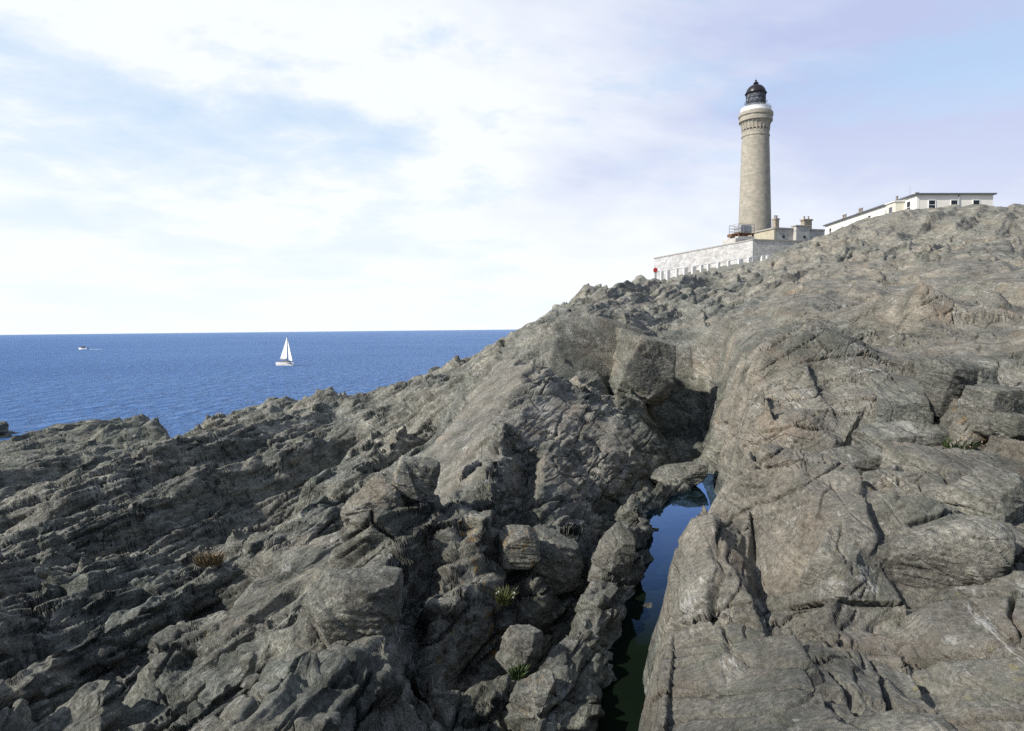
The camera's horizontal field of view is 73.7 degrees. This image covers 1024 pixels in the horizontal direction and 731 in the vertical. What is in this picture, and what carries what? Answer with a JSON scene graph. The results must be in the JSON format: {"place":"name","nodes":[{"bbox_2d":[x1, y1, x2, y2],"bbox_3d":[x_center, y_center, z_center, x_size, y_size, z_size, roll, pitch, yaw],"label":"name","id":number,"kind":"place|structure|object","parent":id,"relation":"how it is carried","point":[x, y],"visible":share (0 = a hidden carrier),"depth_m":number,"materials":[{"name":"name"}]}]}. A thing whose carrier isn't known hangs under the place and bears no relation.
{"place":"outdoors","nodes":[
{"label":"outdoors","id":0,"kind":"place"},
{"bbox_2d":[0,329,517,440],"bbox_3d":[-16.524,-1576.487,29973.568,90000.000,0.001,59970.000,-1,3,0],"label":"sea","id":1,"kind":"structure","parent":0,"point":[181,384],"depth_m":187.07,"materials":[{"name":"liquid"}]},
{"bbox_2d":[0,421,8,433],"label":"sea rock","id":2,"kind":"object","parent":1,"relation":"in","point":[4,426],"visible":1,"depth_m":66.50,"materials":[{"name":"grey stone"}]},
{"bbox_2d":[276,338,294,365],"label":"sailing yacht","id":3,"kind":"object","parent":1,"relation":"on","point":[284,357],"visible":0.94,"depth_m":201.25,"materials":[{"name":"white fabric"}]},
{"bbox_2d":[0,203,1023,730],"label":"rocky headland","id":4,"kind":"structure","parent":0,"point":[790,603],"depth_m":10.74,"materials":[{"name":"grey stone"}]},
{"bbox_2d":[191,547,226,567],"bbox_3d":[-5.674,3.577,12.816,0.640,0.306,0.583,-1,3,0],"label":"sea thrift","id":5,"kind":"object","parent":4,"relation":"on","point":[202,560],"visible":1,"depth_m":12.72,"materials":[{"name":"brown plant"}]},
{"bbox_2d":[240,651,256,674],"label":"stone","id":6,"kind":"object","parent":4,"relation":"on","point":[248,660],"visible":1,"depth_m":6.50,"materials":[{"name":"grey stone"}]},
{"bbox_2d":[240,673,259,688],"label":"stone","id":7,"kind":"object","parent":4,"relation":"on","point":[249,681],"visible":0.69,"depth_m":6.11,"materials":[{"name":"grey stone"}]},
{"bbox_2d":[301,565,402,647],"bbox_3d":[-1.605,2.569,7.194,1.114,0.904,0.873,-10,14,-21],"label":"boulder","id":8,"kind":"object","parent":4,"relation":"on","point":[351,605],"visible":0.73,"depth_m":6.87,"materials":[{"name":"grey stone"}]},
{"bbox_2d":[340,476,404,529],"bbox_3d":[-1.851,1.894,9.029,0.850,0.756,0.731,-23,10,-18],"label":"boulder","id":9,"kind":"object","parent":4,"relation":"on","point":[374,492],"visible":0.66,"depth_m":8.81,"materials":[{"name":"grey stone"}]},
{"bbox_2d":[391,455,440,503],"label":"boulder","id":10,"kind":"object","parent":4,"relation":"on","point":[414,479],"visible":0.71,"depth_m":9.12,"materials":[{"name":"grey stone"}]},
{"bbox_2d":[492,584,516,605],"bbox_3d":[-0.073,2.698,8.054,0.343,0.221,0.298,-1,3,0],"label":"cliff plant","id":11,"kind":"object","parent":4,"relation":"on","point":[504,597],"visible":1,"depth_m":8.02,"materials":[{"name":"green plant"}]},
{"bbox_2d":[497,524,540,569],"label":"boulder","id":12,"kind":"object","parent":4,"relation":"on","point":[518,547],"visible":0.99,"depth_m":9.04,"materials":[{"name":"grey stone"}]},
{"bbox_2d":[508,662,529,680],"bbox_3d":[0.074,2.900,6.518,0.245,0.173,0.253,-1,3,0],"label":"grass tuft","id":13,"kind":"object","parent":4,"relation":"on","point":[518,674],"visible":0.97,"depth_m":6.51,"materials":[{"name":"green plant"}]},
{"bbox_2d":[495,624,543,675],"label":"boulder","id":14,"kind":"object","parent":4,"relation":"on","point":[521,644],"visible":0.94,"depth_m":6.64,"materials":[{"name":"grey stone"}]},
{"bbox_2d":[509,669,555,718],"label":"boulder","id":15,"kind":"object","parent":4,"relation":"on","point":[530,694],"visible":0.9,"depth_m":5.98,"materials":[{"name":"grey stone"}]},
{"bbox_2d":[522,525,584,594],"bbox_3d":[0.521,2.821,9.780,0.873,0.955,0.885,7,0,-25],"label":"boulder","id":16,"kind":"object","parent":4,"relation":"on","point":[559,566],"visible":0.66,"depth_m":9.47,"materials":[{"name":"grey stone"}]},
{"bbox_2d":[539,316,653,395],"bbox_3d":[3.289,-0.276,27.525,4.541,3.643,2.730,2,-2,-14],"label":"boulder","id":17,"kind":"object","parent":4,"relation":"on","point":[570,347],"visible":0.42,"depth_m":26.37,"materials":[{"name":"grey stone"}]},
{"bbox_2d":[587,521,635,582],"bbox_3d":[1.353,2.598,9.360,0.520,0.921,0.509,13,-2,-20],"label":"boulder","id":18,"kind":"object","parent":4,"relation":"on","point":[614,553],"visible":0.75,"depth_m":9.21,"materials":[{"name":"grey stone"}]},
{"bbox_2d":[609,327,676,405],"bbox_3d":[4.918,0.006,26.566,2.306,2.984,2.324,4,2,-16],"label":"boulder","id":19,"kind":"object","parent":4,"relation":"on","point":[644,367],"visible":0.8,"depth_m":25.74,"materials":[{"name":"grey stone"}]},
{"bbox_2d":[653,268,657,278],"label":"lifebuoy station","id":20,"kind":"object","parent":4,"relation":"on","point":[655,270],"visible":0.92,"depth_m":156.95,"materials":[{"name":"red metal"}]},
{"bbox_2d":[596,473,716,730],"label":"rock pool water","id":21,"kind":"structure","parent":4,"relation":"in","point":[623,700],"depth_m":8.62,"materials":[{"name":"blue liquid"}]},
{"bbox_2d":[641,602,652,607],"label":"boulder","id":22,"kind":"object","parent":21,"relation":"in","point":[648,605],"visible":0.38,"depth_m":8.84,"materials":[{"name":"grey stone"}]},
{"bbox_2d":[651,462,708,487],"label":"boulder","id":23,"kind":"object","parent":4,"relation":"on","point":[691,474],"visible":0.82,"depth_m":15.39,"materials":[{"name":"grey stone"}]},
{"bbox_2d":[658,254,773,279],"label":"white post fence","id":24,"kind":"object","parent":4,"relation":"on","point":[693,268],"visible":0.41,"depth_m":139.28,"materials":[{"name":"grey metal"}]},
{"bbox_2d":[654,239,803,278],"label":"enclosure wall","id":25,"kind":"structure","parent":4,"relation":"on","point":[739,249],"depth_m":143.22,"materials":[{"name":"stone"}]},
{"bbox_2d":[723,224,754,243],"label":"fog signal platform","id":26,"kind":"structure","parent":4,"relation":"on","point":[742,232],"depth_m":140.75,"materials":[{"name":"white metal"}]},
{"bbox_2d":[738,80,773,236],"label":"lighthouse","id":27,"kind":"object","parent":4,"relation":"on","point":[755,117],"visible":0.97,"depth_m":148.31,"materials":[{"name":"stone"}]},
{"bbox_2d":[752,215,824,240],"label":"keepers block","id":28,"kind":"structure","parent":4,"relation":"on","point":[804,231],"depth_m":143.18,"materials":[{"name":"grey stone"}]},
{"bbox_2d":[820,444,881,474],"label":"boulder","id":29,"kind":"object","parent":4,"relation":"on","point":[861,458],"visible":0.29,"depth_m":9.48,"materials":[{"name":"grey stone"}]},
{"bbox_2d":[861,465,903,488],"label":"boulder","id":30,"kind":"object","parent":4,"relation":"on","point":[871,478],"visible":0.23,"depth_m":8.04,"materials":[{"name":"grey stone"}]},
{"bbox_2d":[852,420,948,449],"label":"boulder","id":31,"kind":"object","parent":4,"relation":"on","point":[877,434],"visible":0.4,"depth_m":9.80,"materials":[{"name":"grey stone"}]},
{"bbox_2d":[874,388,933,423],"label":"boulder","id":32,"kind":"object","parent":31,"relation":"on","point":[902,404],"visible":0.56,"depth_m":10.17,"materials":[{"name":"grey stone"}]},
{"bbox_2d":[823,192,996,234],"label":"white cottage","id":33,"kind":"structure","parent":4,"relation":"on","point":[916,200],"depth_m":99.37,"materials":[{"name":"paint"}]},
{"bbox_2d":[906,201,910,208],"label":"window","id":34,"kind":"structure","parent":33,"relation":"in","point":[908,204],"depth_m":100.98,"materials":[{"name":"white paint"}]},
{"bbox_2d":[928,200,935,207],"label":"window","id":35,"kind":"structure","parent":33,"relation":"in","point":[931,203],"depth_m":99.01,"materials":[{"name":"white paint"}]},
{"bbox_2d":[950,200,957,204],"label":"window","id":36,"kind":"structure","parent":33,"relation":"in","point":[951,201],"depth_m":99.15,"materials":[{"name":"white paint"}]},
{"bbox_2d":[973,200,980,204],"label":"window","id":37,"kind":"structure","parent":33,"relation":"in","point":[975,202],"depth_m":99.30,"materials":[{"name":"white paint"}]},
{"bbox_2d":[876,515,1015,589],"bbox_3d":[3.554,1.590,5.795,1.191,0.596,0.687,-6,8,10],"label":"boulder","id":38,"kind":"object","parent":4,"relation":"on","point":[973,550],"visible":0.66,"depth_m":5.53,"materials":[{"name":"grey stone"}]},
{"bbox_2d":[916,357,983,416],"bbox_3d":[6.584,0.301,10.360,0.782,0.860,0.787,3,12,-8],"label":"boulder","id":39,"kind":"object","parent":4,"relation":"on","point":[942,382],"visible":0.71,"depth_m":10.03,"materials":[{"name":"grey stone"}]},
{"bbox_2d":[879,440,1023,476],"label":"boulder","id":40,"kind":"object","parent":4,"relation":"on","point":[906,456],"visible":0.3,"depth_m":8.18,"materials":[{"name":"grey stone"}]},
{"bbox_2d":[941,437,982,449],"bbox_3d":[6.268,1.184,9.572,0.598,0.474,0.481,-1,3,0],"label":"sea thrift","id":41,"kind":"object","parent":4,"relation":"on","point":[947,445],"visible":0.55,"depth_m":9.47,"materials":[{"name":"green plant"}]},
{"bbox_2d":[934,469,1023,522],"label":"boulder","id":42,"kind":"object","parent":4,"relation":"on","point":[995,495],"visible":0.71,"depth_m":6.46,"materials":[{"name":"grey stone"}]},
{"bbox_2d":[949,383,1023,436],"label":"boulder","id":43,"kind":"object","parent":4,"relation":"on","point":[978,403],"visible":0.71,"depth_m":9.41,"materials":[{"name":"grey stone"}]},
{"bbox_2d":[976,367,999,384],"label":"boulder","id":44,"kind":"object","parent":4,"relation":"on","point":[987,375],"visible":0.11,"depth_m":9.95,"materials":[{"name":"grey stone"}]},
{"bbox_2d":[986,412,1023,440],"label":"boulder","id":45,"kind":"object","parent":4,"relation":"on","point":[1010,425],"visible":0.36,"depth_m":9.12,"materials":[{"name":"grey stone"}]},
{"bbox_2d":[0,0,1023,334],"label":"sky","id":46,"kind":"structure","parent":0,"point":[167,166],"materials":[{"name":"white"}]}
]}

